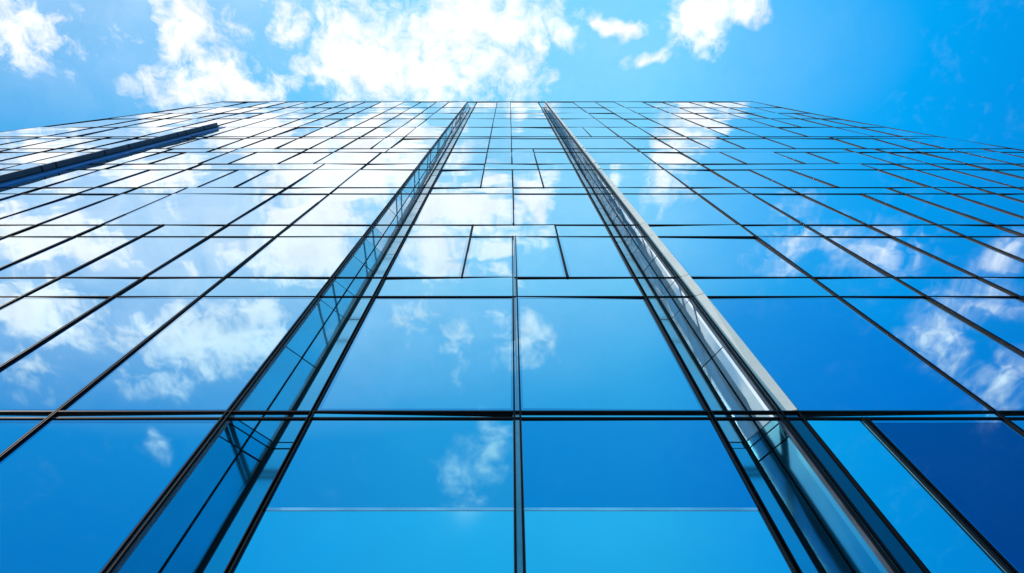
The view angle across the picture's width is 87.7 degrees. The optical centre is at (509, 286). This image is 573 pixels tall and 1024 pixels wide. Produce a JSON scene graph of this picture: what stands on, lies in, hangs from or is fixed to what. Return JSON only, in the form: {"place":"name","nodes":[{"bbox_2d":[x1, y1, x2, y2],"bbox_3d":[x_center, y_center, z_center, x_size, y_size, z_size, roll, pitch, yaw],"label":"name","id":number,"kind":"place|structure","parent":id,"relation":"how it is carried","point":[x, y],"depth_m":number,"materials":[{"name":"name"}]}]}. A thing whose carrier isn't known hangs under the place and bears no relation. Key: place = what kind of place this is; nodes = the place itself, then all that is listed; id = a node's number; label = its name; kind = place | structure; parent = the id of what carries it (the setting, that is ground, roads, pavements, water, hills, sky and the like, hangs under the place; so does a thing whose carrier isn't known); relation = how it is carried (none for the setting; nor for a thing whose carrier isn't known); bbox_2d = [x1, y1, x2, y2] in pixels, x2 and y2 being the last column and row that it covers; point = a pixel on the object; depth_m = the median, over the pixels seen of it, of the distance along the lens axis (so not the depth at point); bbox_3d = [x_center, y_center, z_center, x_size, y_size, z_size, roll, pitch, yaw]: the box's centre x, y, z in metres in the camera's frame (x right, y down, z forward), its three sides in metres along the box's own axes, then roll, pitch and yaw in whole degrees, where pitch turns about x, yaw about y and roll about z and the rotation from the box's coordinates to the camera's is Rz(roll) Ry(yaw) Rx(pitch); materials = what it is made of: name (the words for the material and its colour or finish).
{"place":"outdoors","nodes":[
{"label":"outdoors","id":0,"kind":"place"},
{"bbox_2d":[0,101,1023,572],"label":"glass office tower","id":1,"kind":"structure","parent":0,"point":[496,337],"depth_m":9.00,"materials":[{"name":"blue reflective glass"},{"name":"dark metal"},{"name":"pale glass"}]},
{"bbox_2d":[0,420,41,453],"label":"window","id":2,"kind":"structure","parent":1,"relation":"in","point":[11,431],"depth_m":6.87,"materials":[{"name":"blue glass"}]},
{"bbox_2d":[0,237,68,266],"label":"window","id":3,"kind":"structure","parent":1,"relation":"in","point":[12,249],"depth_m":13.33,"materials":[{"name":"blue glass"}]},
{"bbox_2d":[0,194,71,217],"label":"window","id":4,"kind":"structure","parent":1,"relation":"in","point":[20,202],"depth_m":17.19,"materials":[{"name":"blue glass"}]},
{"bbox_2d":[0,127,91,135],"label":"window","id":5,"kind":"structure","parent":1,"relation":"in","point":[38,131],"depth_m":31.81,"materials":[{"name":"blue glass"}]},
{"bbox_2d":[4,170,96,186],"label":"window","id":6,"kind":"structure","parent":1,"relation":"in","point":[66,174],"depth_m":20.23,"materials":[{"name":"blue glass"}]},
{"bbox_2d":[0,297,106,364],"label":"window","id":7,"kind":"structure","parent":1,"relation":"in","point":[25,321],"depth_m":9.74,"materials":[{"name":"blue glass"}]},
{"bbox_2d":[0,194,116,223],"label":"window","id":8,"kind":"structure","parent":1,"relation":"in","point":[45,212],"depth_m":16.32,"materials":[{"name":"blue glass"}]},
{"bbox_2d":[0,237,135,276],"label":"window","id":9,"kind":"structure","parent":1,"relation":"in","point":[59,259],"depth_m":12.57,"materials":[{"name":"blue glass"}]},
{"bbox_2d":[46,169,144,186],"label":"window","id":10,"kind":"structure","parent":1,"relation":"in","point":[103,176],"depth_m":20.24,"materials":[{"name":"glass"}]},
{"bbox_2d":[0,297,196,409],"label":"window","id":11,"kind":"structure","parent":1,"relation":"in","point":[51,373],"depth_m":8.64,"materials":[{"name":"blue glass"}]},
{"bbox_2d":[42,194,169,223],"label":"window","id":12,"kind":"structure","parent":1,"relation":"in","point":[103,211],"depth_m":16.32,"materials":[{"name":"glass"}]},
{"bbox_2d":[0,420,217,572],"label":"window","id":13,"kind":"structure","parent":1,"relation":"in","point":[72,492],"depth_m":6.00,"materials":[{"name":"blue glass"}]},
{"bbox_2d":[82,127,176,135],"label":"window","id":14,"kind":"structure","parent":1,"relation":"in","point":[122,131],"depth_m":31.78,"materials":[{"name":"glass"}]},
{"bbox_2d":[64,237,204,276],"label":"window","id":15,"kind":"structure","parent":1,"relation":"in","point":[137,258],"depth_m":12.56,"materials":[{"name":"blue glass"}]},
{"bbox_2d":[100,170,181,186],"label":"window","id":16,"kind":"structure","parent":1,"relation":"in","point":[148,176],"depth_m":20.23,"materials":[{"name":"white glass"}]},
{"bbox_2d":[118,437,239,572],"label":"side window","id":17,"kind":"structure","parent":1,"relation":"in","point":[152,552],"depth_m":5.87,"materials":[{"name":"teal glass"}]},
{"bbox_2d":[141,170,234,186],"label":"window","id":18,"kind":"structure","parent":1,"relation":"in","point":[186,178],"depth_m":20.23,"materials":[{"name":"white glass"}]},
{"bbox_2d":[63,297,316,409],"bbox_3d":[-4.940,0.966,8.883,2.304,3.663,0.038,0,-66,0],"label":"window","id":19,"kind":"structure","parent":1,"relation":"in","point":[203,359],"depth_m":8.47,"materials":[{"name":"blue glass"}]},
{"bbox_2d":[105,194,274,223],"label":"window","id":20,"kind":"structure","parent":1,"relation":"in","point":[173,208],"depth_m":16.31,"materials":[{"name":"blue glass"}]},
{"bbox_2d":[154,152,226,162],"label":"window","id":21,"kind":"structure","parent":1,"relation":"in","point":[188,157],"depth_m":24.16,"materials":[{"name":"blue glass"}]},
{"bbox_2d":[170,139,239,147],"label":"window","id":22,"kind":"structure","parent":1,"relation":"in","point":[201,143],"depth_m":27.74,"materials":[{"name":"glass"}]},
{"bbox_2d":[147,237,272,276],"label":"window","id":23,"kind":"structure","parent":1,"relation":"in","point":[214,256],"depth_m":12.55,"materials":[{"name":"glass"}]},
{"bbox_2d":[162,452,259,572],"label":"side window","id":24,"kind":"structure","parent":1,"relation":"in","point":[197,542],"depth_m":6.06,"materials":[{"name":"teal glass"}]},
{"bbox_2d":[200,170,265,186],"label":"window","id":25,"kind":"structure","parent":1,"relation":"in","point":[237,177],"depth_m":20.22,"materials":[{"name":"blue glass"}]},
{"bbox_2d":[201,450,288,572],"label":"side window","id":26,"kind":"structure","parent":1,"relation":"in","point":[222,554],"depth_m":6.24,"materials":[{"name":"blue glass"}]},
{"bbox_2d":[232,152,299,162],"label":"window","id":27,"kind":"structure","parent":1,"relation":"in","point":[259,157],"depth_m":24.16,"materials":[{"name":"white glass"}]},
{"bbox_2d":[234,348,300,428],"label":"side window","id":28,"kind":"structure","parent":1,"relation":"in","point":[273,380],"depth_m":8.09,"materials":[{"name":"teal glass"}]},
{"bbox_2d":[237,170,312,186],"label":"window","id":29,"kind":"structure","parent":1,"relation":"in","point":[270,178],"depth_m":20.23,"materials":[{"name":"white glass"}]},
{"bbox_2d":[231,194,326,223],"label":"window","id":30,"kind":"structure","parent":1,"relation":"in","point":[282,208],"depth_m":16.32,"materials":[{"name":"blue glass"}]},
{"bbox_2d":[256,359,315,441],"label":"side window","id":31,"kind":"structure","parent":1,"relation":"in","point":[287,398],"depth_m":8.18,"materials":[{"name":"teal glass"}]},
{"bbox_2d":[228,237,361,276],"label":"window","id":32,"kind":"structure","parent":1,"relation":"in","point":[283,256],"depth_m":12.56,"materials":[{"name":"glass"}]},
{"bbox_2d":[287,301,332,356],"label":"side window","id":33,"kind":"structure","parent":1,"relation":"in","point":[302,339],"depth_m":9.70,"materials":[{"name":"teal glass"}]},
{"bbox_2d":[277,320,358,442],"bbox_3d":[-2.830,1.425,9.087,0.861,3.663,0.025,0,-66,0],"label":"side window","id":34,"kind":"structure","parent":1,"relation":"in","point":[292,429],"depth_m":8.73,"materials":[{"name":"blue glass"}]},
{"bbox_2d":[303,311,344,366],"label":"side window","id":35,"kind":"structure","parent":1,"relation":"in","point":[317,350],"depth_m":9.79,"materials":[{"name":"teal glass"}]},
{"bbox_2d":[290,169,358,186],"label":"window","id":36,"kind":"structure","parent":1,"relation":"in","point":[317,178],"depth_m":20.24,"materials":[{"name":"white glass"}]},
{"bbox_2d":[293,194,394,223],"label":"window","id":37,"kind":"structure","parent":1,"relation":"in","point":[335,208],"depth_m":16.32,"materials":[{"name":"glass"}]},
{"bbox_2d":[316,152,379,162],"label":"window","id":38,"kind":"structure","parent":1,"relation":"in","point":[336,157],"depth_m":24.15,"materials":[{"name":"white glass"}]},
{"bbox_2d":[336,256,362,288],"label":"side window","id":39,"kind":"structure","parent":1,"relation":"in","point":[352,268],"depth_m":12.19,"materials":[{"name":"teal glass"}]},
{"bbox_2d":[232,511,513,572],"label":"window","id":40,"kind":"structure","parent":1,"relation":"in","point":[281,541],"depth_m":5.31,"materials":[{"name":"blue glass"}]},
{"bbox_2d":[339,170,412,186],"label":"window","id":41,"kind":"structure","parent":1,"relation":"in","point":[362,178],"depth_m":20.22,"materials":[{"name":"white glass"}]},
{"bbox_2d":[360,255,393,298],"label":"side window","id":42,"kind":"structure","parent":1,"relation":"in","point":[373,284],"depth_m":12.86,"materials":[{"name":"blue glass"}]},
{"bbox_2d":[266,420,512,508],"bbox_3d":[-1.272,2.076,6.393,2.731,1.492,0.026,0,-66,0],"label":"window","id":43,"kind":"structure","parent":1,"relation":"in","point":[335,463],"depth_m":6.27,"materials":[{"name":"blue glass"}]},
{"bbox_2d":[369,152,427,162],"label":"window","id":44,"kind":"structure","parent":1,"relation":"in","point":[388,157],"depth_m":24.14,"materials":[{"name":"white glass"}]},
{"bbox_2d":[317,297,515,409],"bbox_3d":[-1.282,0.966,8.883,2.769,3.663,0.045,0,-66,0],"label":"window","id":45,"kind":"structure","parent":1,"relation":"in","point":[431,353],"depth_m":8.46,"materials":[{"name":"blue glass"}]},
{"bbox_2d":[386,237,468,276],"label":"window","id":46,"kind":"structure","parent":1,"relation":"in","point":[418,256],"depth_m":12.56,"materials":[{"name":"blue glass"}]},
{"bbox_2d":[433,170,482,186],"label":"window","id":47,"kind":"structure","parent":1,"relation":"in","point":[447,178],"depth_m":20.20,"materials":[{"name":"blue glass"}]},
{"bbox_2d":[414,194,512,223],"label":"window","id":48,"kind":"structure","parent":1,"relation":"in","point":[438,208],"depth_m":16.32,"materials":[{"name":"white glass"}]},
{"bbox_2d":[446,152,486,162],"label":"window","id":49,"kind":"structure","parent":1,"relation":"in","point":[455,157],"depth_m":24.16,"materials":[{"name":"blue glass"}]},
{"bbox_2d":[463,237,513,276],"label":"window","id":50,"kind":"structure","parent":1,"relation":"in","point":[486,256],"depth_m":12.50,"materials":[{"name":"blue glass"}]},
{"bbox_2d":[481,170,511,186],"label":"window","id":51,"kind":"structure","parent":1,"relation":"in","point":[491,178],"depth_m":20.23,"materials":[{"name":"blue glass"}]},
{"bbox_2d":[513,170,542,186],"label":"window","id":52,"kind":"structure","parent":1,"relation":"in","point":[521,178],"depth_m":20.24,"materials":[{"name":"blue glass"}]},
{"bbox_2d":[512,139,561,147],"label":"window","id":53,"kind":"structure","parent":1,"relation":"in","point":[516,143],"depth_m":27.74,"materials":[{"name":"blue glass"}]},
{"bbox_2d":[515,236,565,276],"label":"window","id":54,"kind":"structure","parent":1,"relation":"in","point":[536,256],"depth_m":12.52,"materials":[{"name":"blue glass"}]},
{"bbox_2d":[514,194,603,223],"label":"window","id":55,"kind":"structure","parent":1,"relation":"in","point":[528,208],"depth_m":16.32,"materials":[{"name":"blue glass"}]},
{"bbox_2d":[540,170,583,186],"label":"window","id":56,"kind":"structure","parent":1,"relation":"in","point":[551,178],"depth_m":20.24,"materials":[{"name":"blue glass"}]},
{"bbox_2d":[559,237,631,276],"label":"window","id":57,"kind":"structure","parent":1,"relation":"in","point":[583,256],"depth_m":12.54,"materials":[{"name":"blue glass"}]},
{"bbox_2d":[577,139,633,147],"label":"window","id":58,"kind":"structure","parent":1,"relation":"in","point":[587,143],"depth_m":27.75,"materials":[{"name":"blue glass"}]},
{"bbox_2d":[516,297,704,409],"bbox_3d":[1.401,0.967,8.883,2.567,3.663,0.035,1,-66,0],"label":"window","id":59,"kind":"structure","parent":1,"relation":"in","point":[576,353],"depth_m":8.45,"materials":[{"name":"blue glass"}]},
{"bbox_2d":[588,152,653,162],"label":"window","id":60,"kind":"structure","parent":1,"relation":"in","point":[600,157],"depth_m":24.16,"materials":[{"name":"blue glass"}]},
{"bbox_2d":[522,420,757,508],"bbox_3d":[1.400,2.076,6.393,2.572,1.492,0.024,0,-66,0],"label":"window","id":61,"kind":"structure","parent":1,"relation":"in","point":[567,463],"depth_m":6.27,"materials":[{"name":"blue glass"}]},
{"bbox_2d":[603,170,686,186],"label":"window","id":62,"kind":"structure","parent":1,"relation":"in","point":[621,178],"depth_m":20.24,"materials":[{"name":"blue glass"}]},
{"bbox_2d":[525,511,792,572],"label":"window","id":63,"kind":"structure","parent":1,"relation":"in","point":[556,541],"depth_m":5.31,"materials":[{"name":"blue glass"}]},
{"bbox_2d":[642,152,696,162],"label":"window","id":64,"kind":"structure","parent":1,"relation":"in","point":[657,157],"depth_m":23.98,"materials":[{"name":"white glass"}]},
{"bbox_2d":[623,194,736,223],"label":"window","id":65,"kind":"structure","parent":1,"relation":"in","point":[653,208],"depth_m":16.32,"materials":[{"name":"blue glass"}]},
{"bbox_2d":[672,311,710,366],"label":"side window","id":66,"kind":"structure","parent":1,"relation":"in","point":[696,347],"depth_m":9.79,"materials":[{"name":"blue glass"}]},
{"bbox_2d":[661,320,741,442],"bbox_3d":[2.844,1.425,9.087,0.801,3.663,0.034,0,-66,0],"label":"side window","id":67,"kind":"structure","parent":1,"relation":"in","point":[731,434],"depth_m":8.70,"materials":[{"name":"blue glass"}]},
{"bbox_2d":[667,170,736,186],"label":"window","id":68,"kind":"structure","parent":1,"relation":"in","point":[692,178],"depth_m":20.21,"materials":[{"name":"blue glass"}]},
{"bbox_2d":[681,301,722,356],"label":"side window","id":69,"kind":"structure","parent":1,"relation":"in","point":[700,327],"depth_m":9.69,"materials":[{"name":"blue glass"}]},
{"bbox_2d":[682,152,742,162],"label":"window","id":70,"kind":"structure","parent":1,"relation":"in","point":[701,157],"depth_m":24.15,"materials":[{"name":"blue glass"}]},
{"bbox_2d":[702,359,758,440],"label":"side window","id":71,"kind":"structure","parent":1,"relation":"in","point":[748,429],"depth_m":8.17,"materials":[{"name":"blue glass"}]},
{"bbox_2d":[658,237,808,276],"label":"window","id":72,"kind":"structure","parent":1,"relation":"in","point":[699,256],"depth_m":12.51,"materials":[{"name":"blue glass"}]},
{"bbox_2d":[713,348,773,428],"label":"side window","id":73,"kind":"structure","parent":1,"relation":"in","point":[751,400],"depth_m":8.08,"materials":[{"name":"blue glass"}]},
{"bbox_2d":[713,170,784,186],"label":"window","id":74,"kind":"structure","parent":1,"relation":"in","point":[743,178],"depth_m":20.23,"materials":[{"name":"blue glass"}]},
{"bbox_2d":[700,194,800,223],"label":"window","id":75,"kind":"structure","parent":1,"relation":"in","point":[744,208],"depth_m":16.32,"materials":[{"name":"blue glass"}]},
{"bbox_2d":[724,139,791,147],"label":"window","id":76,"kind":"structure","parent":1,"relation":"in","point":[746,143],"depth_m":27.74,"materials":[{"name":"blue glass"}]},
{"bbox_2d":[722,152,800,162],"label":"window","id":77,"kind":"structure","parent":1,"relation":"in","point":[747,157],"depth_m":24.15,"materials":[{"name":"blue glass"}]},
{"bbox_2d":[736,127,803,135],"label":"window","id":78,"kind":"structure","parent":1,"relation":"in","point":[761,131],"depth_m":31.78,"materials":[{"name":"blue glass"}]},
{"bbox_2d":[734,449,819,572],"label":"side window","id":79,"kind":"structure","parent":1,"relation":"in","point":[801,555],"depth_m":6.25,"materials":[{"name":"blue glass"}]},
{"bbox_2d":[753,170,833,186],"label":"window","id":80,"kind":"structure","parent":1,"relation":"in","point":[788,178],"depth_m":20.11,"materials":[{"name":"blue glass"}]},
{"bbox_2d":[759,452,851,572],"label":"side window","id":81,"kind":"structure","parent":1,"relation":"in","point":[826,552],"depth_m":6.06,"materials":[{"name":"teal glass"}]},
{"bbox_2d":[754,194,862,223],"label":"window","id":82,"kind":"structure","parent":1,"relation":"in","point":[803,209],"depth_m":16.30,"materials":[{"name":"blue glass"}]},
{"bbox_2d":[768,138,860,147],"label":"window","id":83,"kind":"structure","parent":1,"relation":"in","point":[796,143],"depth_m":27.75,"materials":[{"name":"blue glass"}]},
{"bbox_2d":[758,236,888,276],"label":"window","id":84,"kind":"structure","parent":1,"relation":"in","point":[818,256],"depth_m":12.56,"materials":[{"name":"blue glass"}]},
{"bbox_2d":[782,127,869,135],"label":"window","id":85,"kind":"structure","parent":1,"relation":"in","point":[808,131],"depth_m":31.72,"materials":[{"name":"blue glass"}]},
{"bbox_2d":[774,438,887,572],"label":"side window","id":86,"kind":"structure","parent":1,"relation":"in","point":[846,536],"depth_m":5.86,"materials":[{"name":"teal glass"}]},
{"bbox_2d":[708,297,989,409],"bbox_3d":[5.204,0.966,8.883,2.671,3.663,0.034,0,-66,0],"label":"window","id":87,"kind":"structure","parent":1,"relation":"in","point":[822,353],"depth_m":8.44,"materials":[{"name":"blue glass"}]},
{"bbox_2d":[808,152,889,162],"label":"window","id":88,"kind":"structure","parent":1,"relation":"in","point":[840,157],"depth_m":24.15,"materials":[{"name":"blue glass"}]},
{"bbox_2d":[789,420,924,572],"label":"window","id":89,"kind":"structure","parent":1,"relation":"in","point":[897,549],"depth_m":5.76,"materials":[{"name":"glass"}]},
{"bbox_2d":[793,170,926,186],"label":"window","id":90,"kind":"structure","parent":1,"relation":"in","point":[841,178],"depth_m":20.23,"materials":[{"name":"blue glass"}]},
{"bbox_2d":[804,194,932,223],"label":"window","id":91,"kind":"structure","parent":1,"relation":"in","point":[867,210],"depth_m":16.32,"materials":[{"name":"blue glass"}]},
{"bbox_2d":[828,237,974,276],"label":"window","id":92,"kind":"structure","parent":1,"relation":"in","point":[899,259],"depth_m":12.50,"materials":[{"name":"blue glass"}]},
{"bbox_2d":[807,420,1005,572],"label":"window","id":93,"kind":"structure","parent":1,"relation":"in","point":[935,536],"depth_m":5.77,"materials":[{"name":"blue glass"}]},
{"bbox_2d":[882,170,970,186],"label":"window","id":94,"kind":"structure","parent":1,"relation":"in","point":[921,177],"depth_m":20.23,"materials":[{"name":"blue glass"}]},
{"bbox_2d":[866,194,987,223],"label":"window","id":95,"kind":"structure","parent":1,"relation":"in","point":[936,214],"depth_m":16.25,"materials":[{"name":"blue glass"}]},
{"bbox_2d":[842,297,1023,409],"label":"window","id":96,"kind":"structure","parent":1,"relation":"in","point":[992,370],"depth_m":8.81,"materials":[{"name":"blue glass"}]},
{"bbox_2d":[871,420,1023,572],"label":"window","id":97,"kind":"structure","parent":1,"relation":"in","point":[978,465],"depth_m":6.27,"materials":[{"name":"blue glass"}]},
{"bbox_2d":[908,138,1004,147],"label":"window","id":98,"kind":"structure","parent":1,"relation":"in","point":[941,142],"depth_m":27.74,"materials":[{"name":"blue glass"}]},
{"bbox_2d":[896,237,1023,276],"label":"window","id":99,"kind":"structure","parent":1,"relation":"in","point":[981,260],"depth_m":12.68,"materials":[{"name":"blue glass"}]},
{"bbox_2d":[920,170,1011,186],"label":"window","id":100,"kind":"structure","parent":1,"relation":"in","point":[967,179],"depth_m":20.23,"materials":[{"name":"blue glass"}]},
{"bbox_2d":[925,152,1006,162],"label":"window","id":101,"kind":"structure","parent":1,"relation":"in","point":[958,156],"depth_m":24.15,"materials":[{"name":"blue glass"}]},
{"bbox_2d":[909,194,1023,223],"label":"window","id":102,"kind":"structure","parent":1,"relation":"in","point":[953,202],"depth_m":16.42,"materials":[{"name":"blue glass"}]},
{"bbox_2d":[931,297,1023,350],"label":"window","id":103,"kind":"structure","parent":1,"relation":"in","point":[1003,317],"depth_m":9.91,"materials":[{"name":"blue glass"}]},
{"bbox_2d":[956,194,1023,215],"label":"window","id":104,"kind":"structure","parent":1,"relation":"in","point":[998,201],"depth_m":17.18,"materials":[{"name":"blue glass"}]},
{"bbox_2d":[956,170,1023,186],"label":"window","id":105,"kind":"structure","parent":1,"relation":"in","point":[1015,181],"depth_m":20.53,"materials":[{"name":"blue glass"}]},
{"bbox_2d":[971,237,1023,258],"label":"window","id":106,"kind":"structure","parent":1,"relation":"in","point":[1012,245],"depth_m":13.47,"materials":[{"name":"blue glass"}]},
{"bbox_2d":[0,0,1023,149],"label":"sky","id":107,"kind":"structure","parent":0,"point":[954,69],"materials":[{"name":"blue"}]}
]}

